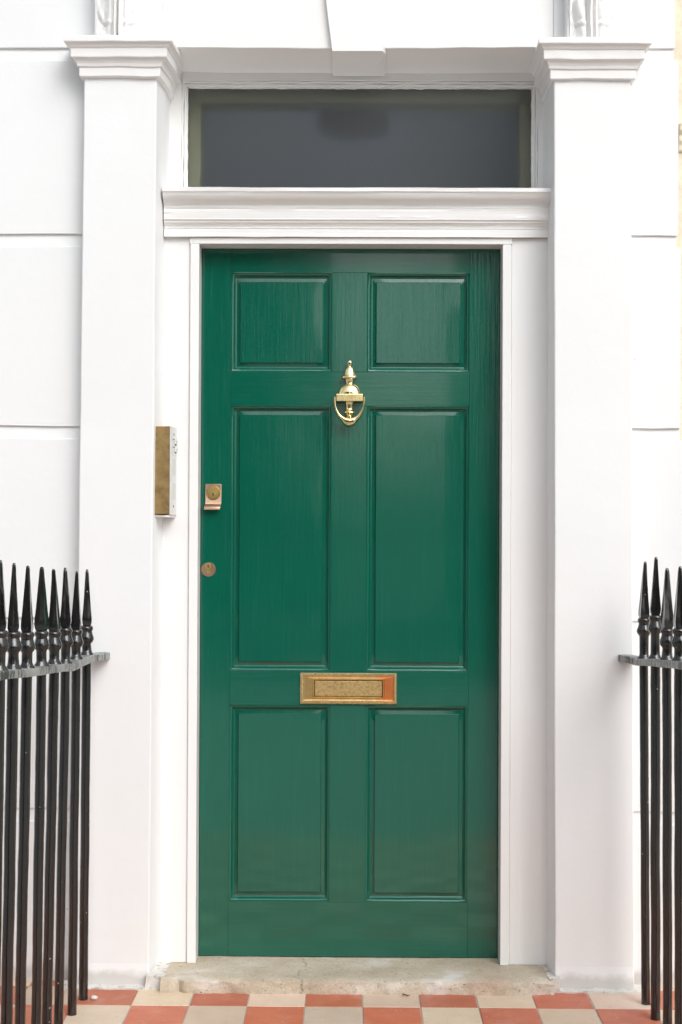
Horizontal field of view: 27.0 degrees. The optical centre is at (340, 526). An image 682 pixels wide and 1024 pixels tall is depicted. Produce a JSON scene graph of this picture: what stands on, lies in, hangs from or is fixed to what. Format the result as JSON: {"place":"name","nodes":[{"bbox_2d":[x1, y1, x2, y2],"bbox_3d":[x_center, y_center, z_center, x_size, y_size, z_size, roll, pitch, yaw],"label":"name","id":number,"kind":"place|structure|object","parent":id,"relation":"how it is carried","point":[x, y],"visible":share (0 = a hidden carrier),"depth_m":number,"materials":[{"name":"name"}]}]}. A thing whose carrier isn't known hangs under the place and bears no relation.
{"place":"outdoors","nodes":[
{"label":"outdoors","id":0,"kind":"place"},
{"bbox_2d":[0,980,674,1023],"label":"tiled path","id":1,"kind":"structure","parent":0,"point":[109,1006],"depth_m":3.72,"materials":[{"name":"tile"}]},
{"bbox_2d":[0,0,681,995],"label":"townhouse","id":2,"kind":"structure","parent":1,"relation":"on","point":[370,310],"depth_m":3.99,"materials":[{"name":"white paint"}]},
{"bbox_2d":[0,560,109,1023],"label":"iron railing","id":3,"kind":"object","parent":2,"relation":"attached to","point":[67,634],"visible":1,"depth_m":3.43,"materials":[{"name":"black metal"}]},
{"bbox_2d":[155,426,177,517],"bbox_3d":[-0.488,-0.151,3.964,0.052,0.253,0.087,0,0,9],"label":"intercom","id":4,"kind":"object","parent":2,"relation":"attached to","point":[166,443],"depth_m":3.92,"materials":[{"name":"gold metal"}]},
{"bbox_2d":[199,249,499,957],"bbox_3d":[0.024,0.217,4.059,0.850,2.018,0.089,0,0,1],"label":"front door","id":5,"kind":"structure","parent":2,"relation":"in","point":[350,439],"depth_m":4.06,"materials":[{"name":"green paint"}]},
{"bbox_2d":[618,557,681,1023],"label":"iron railing","id":6,"kind":"object","parent":2,"relation":"attached to","point":[655,624],"visible":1,"depth_m":3.64,"materials":[{"name":"black metal"}]},
{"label":"forecourt","id":7,"kind":"structure","parent":0,"visible":0},
{"bbox_2d":[674,0,681,440],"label":"neighbouring house","id":8,"kind":"structure","parent":7,"relation":"on","point":[678,34],"depth_m":3.99,"materials":[{"name":"beige paint"}]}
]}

